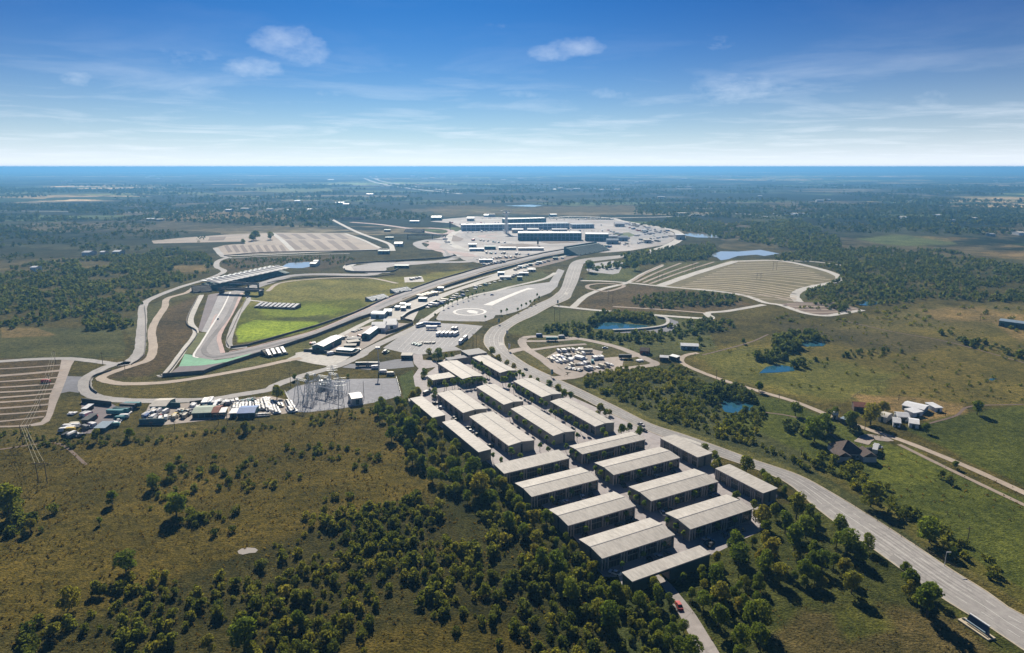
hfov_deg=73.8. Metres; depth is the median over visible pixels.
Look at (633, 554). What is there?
window
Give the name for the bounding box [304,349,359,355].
barrier
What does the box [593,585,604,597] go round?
tree
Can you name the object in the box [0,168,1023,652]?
ground
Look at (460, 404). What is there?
garage block
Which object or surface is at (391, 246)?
road
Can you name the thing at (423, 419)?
tree
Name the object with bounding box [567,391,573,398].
tree
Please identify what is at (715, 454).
tree
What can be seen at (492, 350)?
tree
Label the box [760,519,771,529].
tree
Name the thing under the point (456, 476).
tree
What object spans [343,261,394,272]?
runoff
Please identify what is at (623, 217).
road
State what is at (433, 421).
tree
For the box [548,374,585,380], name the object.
path
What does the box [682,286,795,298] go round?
path
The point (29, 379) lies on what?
path
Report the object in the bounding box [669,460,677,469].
window
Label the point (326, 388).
busbar
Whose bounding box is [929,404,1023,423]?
path
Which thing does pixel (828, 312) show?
path
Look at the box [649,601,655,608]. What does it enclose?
tree
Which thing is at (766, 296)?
path
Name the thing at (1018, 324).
farm shed
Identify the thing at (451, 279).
racing line
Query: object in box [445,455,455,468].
tree
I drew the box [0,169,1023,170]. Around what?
hills
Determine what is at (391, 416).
tree
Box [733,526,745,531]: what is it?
parked car
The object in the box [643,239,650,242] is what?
circuit cabin
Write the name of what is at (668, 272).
path
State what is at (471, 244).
circuit cabin
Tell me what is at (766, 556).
tree
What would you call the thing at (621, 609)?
tree
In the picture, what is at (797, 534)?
tree
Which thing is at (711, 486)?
street tree
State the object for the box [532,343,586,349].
path
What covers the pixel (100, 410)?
yard
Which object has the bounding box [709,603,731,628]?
tree
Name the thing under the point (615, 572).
parked car
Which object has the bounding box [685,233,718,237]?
water
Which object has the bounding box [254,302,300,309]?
grandstand
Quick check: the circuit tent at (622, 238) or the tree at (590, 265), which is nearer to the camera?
the tree at (590, 265)
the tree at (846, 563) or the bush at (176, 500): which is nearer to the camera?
the tree at (846, 563)
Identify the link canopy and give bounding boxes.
[445,355,469,362]
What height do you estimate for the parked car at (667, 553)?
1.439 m
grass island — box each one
[452,235,463,240]
[488,256,517,259]
[501,244,533,245]
[529,255,580,266]
[544,241,577,243]
[613,232,633,236]
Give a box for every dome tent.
[370,311,387,317]
[384,308,391,314]
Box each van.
[41,379,50,382]
[61,431,69,437]
[63,427,75,431]
[66,432,76,438]
[80,424,89,428]
[82,411,92,416]
[111,422,119,426]
[113,415,124,419]
[161,408,170,412]
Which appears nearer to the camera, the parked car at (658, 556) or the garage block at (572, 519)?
the parked car at (658, 556)
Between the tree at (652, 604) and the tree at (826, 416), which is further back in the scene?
the tree at (826, 416)
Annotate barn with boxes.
[902,401,928,413]
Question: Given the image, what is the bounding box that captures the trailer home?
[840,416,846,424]
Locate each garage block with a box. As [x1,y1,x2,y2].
[437,390,486,420]
[469,412,534,454]
[476,384,522,412]
[494,449,569,482]
[511,405,574,443]
[513,378,561,404]
[515,467,598,507]
[549,492,635,536]
[550,398,614,434]
[570,432,645,463]
[579,518,674,570]
[595,447,679,485]
[629,469,718,511]
[660,434,711,467]
[665,494,752,540]
[715,464,777,503]
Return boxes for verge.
[184,333,205,353]
[392,253,561,304]
[438,253,542,280]
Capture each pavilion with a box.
[427,372,454,385]
[570,223,593,227]
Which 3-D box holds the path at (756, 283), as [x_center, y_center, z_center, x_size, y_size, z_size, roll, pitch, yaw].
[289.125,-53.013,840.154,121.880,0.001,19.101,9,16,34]
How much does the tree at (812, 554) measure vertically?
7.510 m
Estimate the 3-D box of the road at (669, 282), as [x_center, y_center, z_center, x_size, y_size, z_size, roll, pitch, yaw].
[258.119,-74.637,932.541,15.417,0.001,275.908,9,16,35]
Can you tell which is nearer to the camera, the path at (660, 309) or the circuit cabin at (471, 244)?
the path at (660, 309)
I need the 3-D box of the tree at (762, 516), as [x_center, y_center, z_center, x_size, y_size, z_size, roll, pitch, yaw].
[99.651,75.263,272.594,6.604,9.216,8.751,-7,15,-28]
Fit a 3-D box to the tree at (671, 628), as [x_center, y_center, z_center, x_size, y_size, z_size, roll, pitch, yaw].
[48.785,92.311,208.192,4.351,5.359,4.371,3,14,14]
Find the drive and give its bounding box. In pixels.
[656,575,718,652]
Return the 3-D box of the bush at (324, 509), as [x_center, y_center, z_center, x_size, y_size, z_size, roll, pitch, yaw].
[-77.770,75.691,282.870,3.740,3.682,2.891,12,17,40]
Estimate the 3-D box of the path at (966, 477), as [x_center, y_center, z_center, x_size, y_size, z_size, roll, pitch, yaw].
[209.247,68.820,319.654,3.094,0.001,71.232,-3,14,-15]
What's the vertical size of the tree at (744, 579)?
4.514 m
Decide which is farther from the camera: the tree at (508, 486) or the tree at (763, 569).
the tree at (508, 486)
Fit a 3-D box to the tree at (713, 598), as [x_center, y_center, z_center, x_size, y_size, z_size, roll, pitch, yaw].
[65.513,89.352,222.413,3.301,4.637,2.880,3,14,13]
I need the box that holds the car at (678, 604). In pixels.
[675,600,683,609]
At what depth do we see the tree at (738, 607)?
219.53 m
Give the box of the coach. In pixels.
[415,322,424,326]
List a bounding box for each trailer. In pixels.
[106,409,124,413]
[114,406,129,412]
[119,403,136,408]
[124,401,141,406]
[355,361,368,366]
[365,362,379,366]
[426,326,436,329]
[430,322,440,325]
[546,337,557,340]
[580,349,592,352]
[618,354,631,358]
[872,443,878,454]
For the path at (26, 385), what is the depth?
448.16 m
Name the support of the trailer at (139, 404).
on the ground at (988, 440)
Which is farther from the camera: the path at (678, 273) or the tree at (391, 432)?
the path at (678, 273)
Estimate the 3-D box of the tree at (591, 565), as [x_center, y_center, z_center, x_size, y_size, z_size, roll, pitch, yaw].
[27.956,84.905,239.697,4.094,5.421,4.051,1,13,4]
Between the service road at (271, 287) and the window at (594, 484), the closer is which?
the window at (594, 484)
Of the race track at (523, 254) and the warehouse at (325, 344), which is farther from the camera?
the race track at (523, 254)
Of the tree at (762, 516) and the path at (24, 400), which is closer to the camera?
the tree at (762, 516)
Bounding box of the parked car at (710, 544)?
[706,541,714,547]
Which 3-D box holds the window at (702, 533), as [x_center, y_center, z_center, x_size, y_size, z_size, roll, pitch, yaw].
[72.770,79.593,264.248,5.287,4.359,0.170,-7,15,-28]
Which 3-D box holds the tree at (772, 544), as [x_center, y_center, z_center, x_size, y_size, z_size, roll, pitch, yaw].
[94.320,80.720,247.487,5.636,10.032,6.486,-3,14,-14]
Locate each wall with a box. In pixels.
[81,398,111,405]
[139,418,164,423]
[170,402,180,406]
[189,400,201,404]
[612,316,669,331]
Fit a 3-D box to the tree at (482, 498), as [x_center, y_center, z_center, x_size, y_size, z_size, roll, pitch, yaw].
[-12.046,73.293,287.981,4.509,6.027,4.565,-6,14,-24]
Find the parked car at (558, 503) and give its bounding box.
[552,501,562,505]
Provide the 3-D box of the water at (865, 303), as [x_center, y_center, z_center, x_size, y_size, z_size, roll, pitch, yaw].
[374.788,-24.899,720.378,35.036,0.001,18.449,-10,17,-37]
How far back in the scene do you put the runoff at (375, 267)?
992.61 m
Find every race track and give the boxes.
[195,291,401,359]
[232,258,457,291]
[351,222,453,233]
[371,242,605,306]
[413,239,484,262]
[423,242,477,256]
[444,231,484,252]
[461,231,589,242]
[477,234,498,238]
[483,242,599,247]
[488,248,563,254]
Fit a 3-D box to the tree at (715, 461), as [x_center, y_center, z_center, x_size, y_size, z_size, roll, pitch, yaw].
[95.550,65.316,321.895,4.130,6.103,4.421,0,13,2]
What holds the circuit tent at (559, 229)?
on the concourse
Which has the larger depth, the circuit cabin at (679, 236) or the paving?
the circuit cabin at (679, 236)
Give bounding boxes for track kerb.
[192,292,230,357]
[217,293,242,352]
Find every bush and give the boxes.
[24,518,36,531]
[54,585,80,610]
[91,428,99,440]
[96,517,102,524]
[105,490,117,503]
[123,428,135,437]
[145,473,160,487]
[163,491,186,516]
[165,462,175,475]
[239,421,249,432]
[290,609,304,624]
[320,505,327,512]
[741,405,748,411]
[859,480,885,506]
[937,470,945,477]
[946,475,954,483]
[948,546,958,557]
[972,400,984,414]
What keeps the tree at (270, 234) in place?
on the ground at (988, 440)
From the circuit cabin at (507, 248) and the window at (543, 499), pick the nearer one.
the window at (543, 499)
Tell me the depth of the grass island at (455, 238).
1365.16 m
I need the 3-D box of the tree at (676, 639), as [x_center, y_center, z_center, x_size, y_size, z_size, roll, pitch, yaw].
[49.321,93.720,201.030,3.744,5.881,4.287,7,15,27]
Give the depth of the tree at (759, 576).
230.73 m
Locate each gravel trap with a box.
[172,363,220,371]
[198,293,218,331]
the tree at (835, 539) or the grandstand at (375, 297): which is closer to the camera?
the tree at (835, 539)
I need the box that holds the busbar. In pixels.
[309,384,343,394]
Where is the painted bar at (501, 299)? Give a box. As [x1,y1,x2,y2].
[484,288,532,305]
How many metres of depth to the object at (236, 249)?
1199.04 m
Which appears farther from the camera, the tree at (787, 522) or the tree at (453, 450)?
the tree at (453, 450)
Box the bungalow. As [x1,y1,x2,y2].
[680,343,698,349]
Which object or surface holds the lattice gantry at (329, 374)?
on the substation yard at (374, 389)
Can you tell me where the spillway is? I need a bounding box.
[618,318,677,332]
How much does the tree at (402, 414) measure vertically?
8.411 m
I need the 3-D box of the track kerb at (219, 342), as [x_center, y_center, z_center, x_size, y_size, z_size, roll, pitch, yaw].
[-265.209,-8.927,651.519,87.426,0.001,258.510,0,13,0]
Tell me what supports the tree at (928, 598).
on the ground at (988, 440)
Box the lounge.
[461,348,486,361]
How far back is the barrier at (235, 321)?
627.93 m
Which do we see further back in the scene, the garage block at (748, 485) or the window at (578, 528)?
the garage block at (748, 485)
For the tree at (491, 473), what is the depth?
306.00 m
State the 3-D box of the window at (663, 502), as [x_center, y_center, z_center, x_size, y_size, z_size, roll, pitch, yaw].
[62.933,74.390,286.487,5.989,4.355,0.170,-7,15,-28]
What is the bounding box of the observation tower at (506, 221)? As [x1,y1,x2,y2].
[503,210,512,233]
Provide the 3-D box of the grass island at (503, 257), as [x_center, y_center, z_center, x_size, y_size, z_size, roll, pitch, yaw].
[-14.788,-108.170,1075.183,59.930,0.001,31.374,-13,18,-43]
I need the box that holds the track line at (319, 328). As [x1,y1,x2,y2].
[229,295,396,351]
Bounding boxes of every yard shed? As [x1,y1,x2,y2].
[81,404,93,411]
[81,413,97,423]
[94,421,113,431]
[149,398,175,409]
[335,347,354,352]
[343,343,356,347]
[346,339,359,344]
[347,337,360,341]
[401,352,413,358]
[418,297,426,300]
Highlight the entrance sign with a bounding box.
[957,613,995,640]
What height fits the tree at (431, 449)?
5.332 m
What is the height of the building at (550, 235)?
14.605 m
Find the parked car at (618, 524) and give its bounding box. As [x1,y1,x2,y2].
[614,523,623,526]
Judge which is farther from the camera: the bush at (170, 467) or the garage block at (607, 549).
the bush at (170, 467)
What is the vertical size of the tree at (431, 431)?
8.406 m
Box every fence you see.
[88,404,369,435]
[285,380,400,410]
[828,386,1016,403]
[851,503,1021,601]
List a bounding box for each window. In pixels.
[510,471,520,481]
[527,467,536,477]
[538,494,547,505]
[543,463,552,473]
[555,490,564,500]
[559,460,567,469]
[572,485,581,495]
[574,522,584,534]
[588,481,596,491]
[589,452,597,461]
[592,517,601,528]
[604,448,613,457]
[608,512,618,524]
[608,554,619,567]
[619,472,629,482]
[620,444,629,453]
[625,508,633,519]
[627,548,638,561]
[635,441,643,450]
[637,468,646,477]
[645,542,655,555]
[653,463,662,473]
[657,498,667,509]
[663,537,672,549]
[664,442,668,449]
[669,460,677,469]
[673,446,678,455]
[674,493,684,504]
[682,451,687,461]
[691,488,700,498]
[692,456,698,466]
[695,526,704,538]
[707,484,715,494]
[711,521,720,532]
[720,473,726,483]
[727,515,736,527]
[731,479,738,490]
[742,511,749,522]
[743,485,750,496]
[755,491,763,503]
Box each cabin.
[378,250,389,253]
[394,265,408,267]
[410,220,419,222]
[431,216,441,220]
[468,243,476,246]
[469,248,483,250]
[479,259,492,261]
[484,246,495,248]
[499,247,515,249]
[518,247,543,249]
[639,347,649,354]
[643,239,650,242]
[660,355,668,361]
[674,234,684,238]
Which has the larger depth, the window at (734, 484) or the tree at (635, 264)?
the tree at (635, 264)
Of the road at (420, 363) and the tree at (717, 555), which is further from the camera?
the road at (420, 363)
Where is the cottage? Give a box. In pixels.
[852,401,865,411]
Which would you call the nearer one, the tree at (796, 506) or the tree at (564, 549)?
the tree at (564, 549)
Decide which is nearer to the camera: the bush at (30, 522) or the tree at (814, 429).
the bush at (30, 522)
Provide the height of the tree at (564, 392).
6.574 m
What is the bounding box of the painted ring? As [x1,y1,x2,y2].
[453,308,486,315]
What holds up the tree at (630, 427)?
on the ground at (988, 440)
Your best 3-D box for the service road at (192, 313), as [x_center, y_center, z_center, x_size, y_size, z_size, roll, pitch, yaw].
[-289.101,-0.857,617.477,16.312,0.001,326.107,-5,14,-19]
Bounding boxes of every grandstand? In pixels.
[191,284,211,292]
[199,265,289,289]
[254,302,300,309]
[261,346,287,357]
[340,217,363,220]
[365,294,388,301]
[390,286,411,293]
[404,229,424,232]
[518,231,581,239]
[564,242,609,255]
[585,232,608,240]
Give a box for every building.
[29,266,41,272]
[81,251,96,255]
[112,250,124,255]
[309,262,318,266]
[347,392,362,404]
[461,222,569,230]
[502,217,545,222]
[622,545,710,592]
[1012,231,1023,234]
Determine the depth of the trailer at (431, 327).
601.05 m
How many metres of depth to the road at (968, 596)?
281.86 m
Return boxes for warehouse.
[312,335,341,350]
[362,326,378,338]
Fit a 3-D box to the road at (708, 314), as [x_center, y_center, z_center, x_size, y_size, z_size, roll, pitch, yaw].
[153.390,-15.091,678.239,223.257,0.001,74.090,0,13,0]
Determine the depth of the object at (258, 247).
1199.35 m
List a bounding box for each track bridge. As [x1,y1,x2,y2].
[218,286,263,295]
[228,281,258,287]
[407,234,445,238]
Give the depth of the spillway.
602.57 m
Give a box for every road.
[0,357,115,364]
[77,258,427,402]
[157,295,203,376]
[213,248,231,257]
[226,294,250,348]
[229,249,389,255]
[236,253,349,257]
[266,277,395,290]
[273,233,293,250]
[288,255,569,358]
[330,219,395,250]
[345,233,380,247]
[364,178,460,193]
[413,354,437,401]
[422,273,555,319]
[461,216,685,250]
[484,251,1023,650]
[554,304,764,318]
[560,214,767,218]
[570,265,662,306]
[581,280,865,315]
[656,261,738,285]
[740,260,841,301]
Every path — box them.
[0,364,60,368]
[0,369,63,376]
[0,377,60,381]
[0,383,55,387]
[0,388,54,392]
[0,392,53,397]
[0,398,50,402]
[0,403,49,408]
[0,410,47,414]
[0,416,43,421]
[0,425,28,426]
[0,442,86,464]
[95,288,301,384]
[509,348,523,352]
[518,335,659,376]
[526,339,576,341]
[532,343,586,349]
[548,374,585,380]
[585,283,625,291]
[613,306,705,312]
[632,264,663,281]
[635,263,680,281]
[642,263,696,282]
[648,262,712,283]
[678,352,1023,494]
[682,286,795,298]
[685,284,796,296]
[688,288,793,300]
[693,281,790,290]
[697,283,793,293]
[702,334,768,354]
[705,276,813,284]
[708,278,801,286]
[716,280,792,288]
[717,273,828,279]
[722,292,793,297]
[724,268,814,272]
[732,275,819,281]
[742,295,796,299]
[743,270,815,274]
[766,412,840,440]
[800,308,855,309]
[807,310,850,312]
[847,321,1023,362]
[855,434,893,444]
[897,444,1023,505]
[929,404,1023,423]
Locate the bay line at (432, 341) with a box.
[398,328,476,350]
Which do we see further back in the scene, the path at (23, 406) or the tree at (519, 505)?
the path at (23, 406)
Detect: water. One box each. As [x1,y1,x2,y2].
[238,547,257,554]
[283,262,310,267]
[508,205,540,206]
[594,322,647,328]
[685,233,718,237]
[712,250,778,259]
[721,399,752,412]
[760,365,794,372]
[802,340,824,346]
[859,301,876,305]
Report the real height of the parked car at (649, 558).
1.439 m
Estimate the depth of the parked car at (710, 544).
257.75 m
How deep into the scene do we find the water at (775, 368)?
483.63 m
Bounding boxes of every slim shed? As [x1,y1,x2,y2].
[410,396,444,425]
[442,419,490,461]
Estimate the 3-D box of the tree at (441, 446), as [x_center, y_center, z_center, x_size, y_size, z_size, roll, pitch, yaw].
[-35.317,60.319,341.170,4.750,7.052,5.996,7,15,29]
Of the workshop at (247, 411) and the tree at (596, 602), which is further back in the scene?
the workshop at (247, 411)
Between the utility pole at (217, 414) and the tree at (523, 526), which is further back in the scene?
the utility pole at (217, 414)
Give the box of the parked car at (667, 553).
[663,550,672,555]
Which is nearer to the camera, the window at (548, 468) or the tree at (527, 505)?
the tree at (527, 505)
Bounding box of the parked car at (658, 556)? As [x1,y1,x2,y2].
[653,553,662,558]
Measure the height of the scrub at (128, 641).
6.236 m
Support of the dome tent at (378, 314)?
on the ground at (988, 440)
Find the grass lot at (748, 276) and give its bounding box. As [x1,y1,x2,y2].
[667,261,834,303]
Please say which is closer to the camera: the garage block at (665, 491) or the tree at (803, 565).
the tree at (803, 565)
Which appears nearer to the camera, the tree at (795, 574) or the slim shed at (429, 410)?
the tree at (795, 574)
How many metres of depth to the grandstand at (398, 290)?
783.69 m
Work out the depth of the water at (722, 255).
1130.58 m
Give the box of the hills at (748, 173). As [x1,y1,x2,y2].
[462,172,1023,173]
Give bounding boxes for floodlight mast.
[375,347,379,372]
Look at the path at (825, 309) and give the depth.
686.95 m
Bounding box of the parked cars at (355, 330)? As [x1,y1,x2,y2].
[67,219,669,419]
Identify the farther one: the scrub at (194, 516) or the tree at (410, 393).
the tree at (410, 393)
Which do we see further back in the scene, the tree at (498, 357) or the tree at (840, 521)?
the tree at (498, 357)
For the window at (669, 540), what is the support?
in the garage block at (607, 549)
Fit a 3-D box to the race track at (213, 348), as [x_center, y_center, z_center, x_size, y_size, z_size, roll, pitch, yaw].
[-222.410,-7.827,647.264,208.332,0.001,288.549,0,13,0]
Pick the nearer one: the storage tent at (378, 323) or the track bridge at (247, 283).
the storage tent at (378, 323)
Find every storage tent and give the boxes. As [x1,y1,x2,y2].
[371,322,386,326]
[375,324,387,331]
[383,319,396,321]
[386,321,397,328]
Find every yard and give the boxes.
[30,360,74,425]
[61,376,80,392]
[81,401,114,432]
[139,396,290,424]
[285,378,400,411]
[296,352,351,365]
[324,323,413,353]
[344,359,413,369]
[370,264,534,319]
[546,349,623,371]
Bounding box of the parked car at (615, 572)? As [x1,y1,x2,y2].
[608,569,621,575]
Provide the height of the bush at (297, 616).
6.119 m
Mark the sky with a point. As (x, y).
(84, 83)
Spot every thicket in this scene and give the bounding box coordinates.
[543,290,741,342]
[699,328,1023,437]
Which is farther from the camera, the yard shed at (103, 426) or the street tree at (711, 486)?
the yard shed at (103, 426)
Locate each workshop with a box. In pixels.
[191,405,216,417]
[211,405,222,417]
[219,407,227,416]
[229,408,238,417]
[236,405,259,417]
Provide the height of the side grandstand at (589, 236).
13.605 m
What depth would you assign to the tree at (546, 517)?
270.58 m
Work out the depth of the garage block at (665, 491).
294.06 m
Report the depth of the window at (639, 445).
346.24 m
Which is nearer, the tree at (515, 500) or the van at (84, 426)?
the tree at (515, 500)
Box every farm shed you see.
[832,411,838,418]
[878,411,892,422]
[904,407,923,416]
[908,417,919,428]
[925,402,942,411]
[998,318,1023,328]
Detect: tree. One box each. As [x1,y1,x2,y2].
[0,482,22,515]
[112,548,136,572]
[200,633,215,651]
[226,616,256,648]
[251,230,259,237]
[266,637,274,648]
[267,232,273,237]
[271,385,283,398]
[373,402,381,414]
[375,396,385,407]
[378,412,386,421]
[385,405,393,414]
[385,425,397,440]
[386,413,395,424]
[393,396,400,405]
[396,403,403,412]
[398,409,409,419]
[398,411,408,421]
[399,398,407,407]
[401,416,418,436]
[403,422,417,437]
[404,438,411,449]
[404,457,409,464]
[407,448,418,464]
[408,390,416,398]
[411,404,420,414]
[412,414,419,423]
[414,432,424,444]
[415,387,421,394]
[417,454,427,468]
[418,442,425,449]
[420,368,427,375]
[420,416,428,423]
[425,348,431,354]
[426,422,436,436]
[426,465,437,481]
[427,379,432,388]
[427,452,437,463]
[428,447,434,453]
[429,418,436,426]
[433,347,442,358]
[436,481,444,491]
[437,440,446,453]
[437,471,445,479]
[438,430,442,437]
[442,463,447,471]
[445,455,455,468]
[447,445,457,457]
[447,466,463,484]
[450,438,460,448]
[451,481,460,494]
[455,457,461,466]
[462,452,471,461]
[463,455,481,474]
[463,489,471,502]
[465,473,472,485]
[469,471,490,494]
[470,486,480,496]
[477,493,487,503]
[482,468,496,485]
[483,489,497,503]
[487,510,493,519]
[488,346,495,355]
[491,502,499,511]
[493,475,501,489]
[496,354,501,361]
[498,476,507,489]
[503,511,516,528]
[504,484,513,492]
[505,489,513,502]
[509,447,514,458]
[510,524,517,533]
[512,495,522,506]
[514,501,525,514]
[517,522,528,537]
[525,503,530,510]
[527,509,541,526]
[530,529,542,544]
[530,543,538,555]
[534,547,548,567]
[539,508,554,523]
[546,380,552,386]
[548,526,556,535]
[548,548,567,574]
[553,536,559,548]
[555,383,561,391]
[555,572,568,590]
[561,388,567,396]
[561,546,567,555]
[563,532,570,541]
[563,576,580,599]
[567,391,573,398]
[567,540,576,553]
[584,260,594,271]
[586,561,596,572]
[587,572,594,581]
[591,597,603,614]
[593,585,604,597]
[596,403,604,413]
[599,599,619,626]
[603,408,608,414]
[606,580,621,599]
[615,585,631,601]
[617,606,624,614]
[618,423,625,433]
[626,423,632,430]
[631,261,638,267]
[631,590,646,608]
[634,426,642,434]
[647,576,657,591]
[648,611,654,620]
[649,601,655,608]
[650,618,663,630]
[653,583,663,603]
[653,629,663,640]
[660,632,671,648]
[664,592,675,604]
[665,622,678,634]
[670,614,676,623]
[673,523,678,532]
[673,635,684,652]
[677,618,688,632]
[677,633,704,652]
[678,572,686,581]
[686,587,695,597]
[691,490,697,500]
[695,589,710,609]
[696,336,702,343]
[696,564,705,575]
[700,571,707,580]
[700,579,707,589]
[701,443,709,449]
[708,563,723,585]
[708,594,717,606]
[709,484,713,492]
[709,580,730,603]
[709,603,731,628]
[710,459,718,470]
[711,450,718,458]
[712,551,721,561]
[714,561,724,571]
[715,522,720,533]
[721,598,728,606]
[726,528,745,549]
[729,541,750,565]
[730,586,739,597]
[730,622,751,646]
[732,491,740,499]
[732,516,737,525]
[733,596,742,610]
[733,643,746,652]
[735,580,743,590]
[737,593,747,606]
[739,575,750,585]
[740,455,754,471]
[742,600,758,625]
[748,618,759,630]
[748,621,770,648]
[749,535,757,546]
[749,598,773,625]
[750,499,757,509]
[750,504,771,522]
[752,581,760,592]
[752,591,761,599]
[753,571,766,588]
[754,548,762,557]
[755,381,763,389]
[755,548,773,569]
[759,565,769,575]
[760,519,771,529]
[760,529,769,544]
[762,471,773,482]
[763,536,781,558]
[769,562,788,582]
[770,502,779,517]
[771,477,782,487]
[779,509,794,533]
[781,485,787,493]
[786,522,804,551]
[787,491,807,518]
[790,401,803,415]
[790,571,798,580]
[792,540,809,559]
[795,514,816,537]
[796,558,811,575]
[799,574,809,587]
[803,416,827,440]
[805,503,815,517]
[805,550,819,566]
[807,540,818,550]
[808,564,822,583]
[812,513,821,528]
[814,548,832,569]
[816,575,828,587]
[817,413,832,432]
[828,552,840,568]
[830,532,843,547]
[831,406,838,415]
[832,513,848,531]
[837,527,860,553]
[837,557,852,576]
[842,410,859,428]
[842,570,863,593]
[852,541,868,561]
[860,532,875,550]
[862,402,884,424]
[878,401,891,410]
[900,561,912,571]
[900,568,920,585]
[901,579,918,596]
[912,586,924,607]
[915,581,944,615]
[916,515,940,542]
[921,423,930,432]
[952,460,959,466]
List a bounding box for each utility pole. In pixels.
[16,425,31,443]
[31,461,48,482]
[213,413,230,423]
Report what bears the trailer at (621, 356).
on the yard at (616, 362)
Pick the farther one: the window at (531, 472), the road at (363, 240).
the road at (363, 240)
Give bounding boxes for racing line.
[201,293,359,356]
[251,274,332,287]
[375,251,563,306]
[426,248,474,256]
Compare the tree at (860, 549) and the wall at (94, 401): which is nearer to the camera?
the tree at (860, 549)
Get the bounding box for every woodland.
[0,183,1023,262]
[0,246,354,330]
[591,215,1023,311]
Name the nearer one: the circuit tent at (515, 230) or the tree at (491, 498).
the tree at (491, 498)
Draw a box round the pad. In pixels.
[404,276,423,281]
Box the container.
[669,354,679,360]
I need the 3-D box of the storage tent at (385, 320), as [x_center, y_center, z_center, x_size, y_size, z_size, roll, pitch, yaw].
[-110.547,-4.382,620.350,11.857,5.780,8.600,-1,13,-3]
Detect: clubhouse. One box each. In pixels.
[438,360,482,385]
[472,355,515,378]
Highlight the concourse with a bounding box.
[428,216,673,265]
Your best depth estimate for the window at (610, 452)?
337.43 m
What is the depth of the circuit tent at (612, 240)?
1269.06 m
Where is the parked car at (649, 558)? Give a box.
[646,556,652,562]
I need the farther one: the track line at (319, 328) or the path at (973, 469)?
the track line at (319, 328)
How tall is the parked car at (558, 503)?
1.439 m
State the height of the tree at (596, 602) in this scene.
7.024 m
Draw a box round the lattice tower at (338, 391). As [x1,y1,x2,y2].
[333,377,345,408]
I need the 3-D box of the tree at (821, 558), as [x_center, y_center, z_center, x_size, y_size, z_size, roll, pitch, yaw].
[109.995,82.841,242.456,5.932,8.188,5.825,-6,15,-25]
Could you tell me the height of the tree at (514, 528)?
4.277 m
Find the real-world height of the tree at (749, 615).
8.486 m
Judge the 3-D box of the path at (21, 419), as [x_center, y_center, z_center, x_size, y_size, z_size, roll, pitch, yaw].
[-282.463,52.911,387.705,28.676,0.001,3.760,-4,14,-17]
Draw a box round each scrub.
[0,407,447,541]
[14,397,666,652]
[536,304,1023,401]
[582,364,1000,578]
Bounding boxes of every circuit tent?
[394,242,403,245]
[467,217,474,220]
[499,275,510,278]
[512,228,522,232]
[527,228,538,230]
[552,228,566,230]
[606,238,618,243]
[614,222,624,226]
[617,236,627,240]
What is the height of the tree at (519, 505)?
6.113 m
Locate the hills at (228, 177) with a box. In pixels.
[0,177,459,177]
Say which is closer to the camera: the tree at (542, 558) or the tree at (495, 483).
the tree at (542, 558)
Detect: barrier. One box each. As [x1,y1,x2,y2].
[90,369,110,392]
[131,306,145,364]
[162,253,563,376]
[167,296,197,372]
[224,249,382,255]
[226,297,247,345]
[230,249,563,347]
[267,274,392,282]
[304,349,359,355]
[344,268,398,272]
[345,255,455,264]
[386,322,412,333]
[400,299,437,318]
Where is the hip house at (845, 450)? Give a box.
[827,440,876,461]
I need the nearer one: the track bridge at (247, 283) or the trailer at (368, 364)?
the trailer at (368, 364)
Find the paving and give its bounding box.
[408,354,777,583]
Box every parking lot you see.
[152,233,379,254]
[384,323,481,353]
[436,269,563,320]
[586,261,623,273]
[620,221,669,244]
[782,302,857,314]
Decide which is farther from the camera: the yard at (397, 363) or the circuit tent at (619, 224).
the circuit tent at (619, 224)
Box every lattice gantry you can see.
[293,378,312,404]
[304,372,320,397]
[316,375,330,392]
[327,372,340,389]
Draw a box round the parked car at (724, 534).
[720,531,728,537]
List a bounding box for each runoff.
[179,353,250,365]
[202,291,228,331]
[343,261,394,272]
[351,260,438,272]
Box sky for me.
[0,0,1023,167]
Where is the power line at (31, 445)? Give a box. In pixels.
[23,428,42,462]
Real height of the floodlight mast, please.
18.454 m
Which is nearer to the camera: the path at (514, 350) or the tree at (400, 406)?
the tree at (400, 406)
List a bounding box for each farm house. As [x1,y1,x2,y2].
[892,417,900,427]
[894,411,909,421]
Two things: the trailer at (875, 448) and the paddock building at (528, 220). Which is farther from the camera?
the paddock building at (528, 220)
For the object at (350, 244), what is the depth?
1260.84 m
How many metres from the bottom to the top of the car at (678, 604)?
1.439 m
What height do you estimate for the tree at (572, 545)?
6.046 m

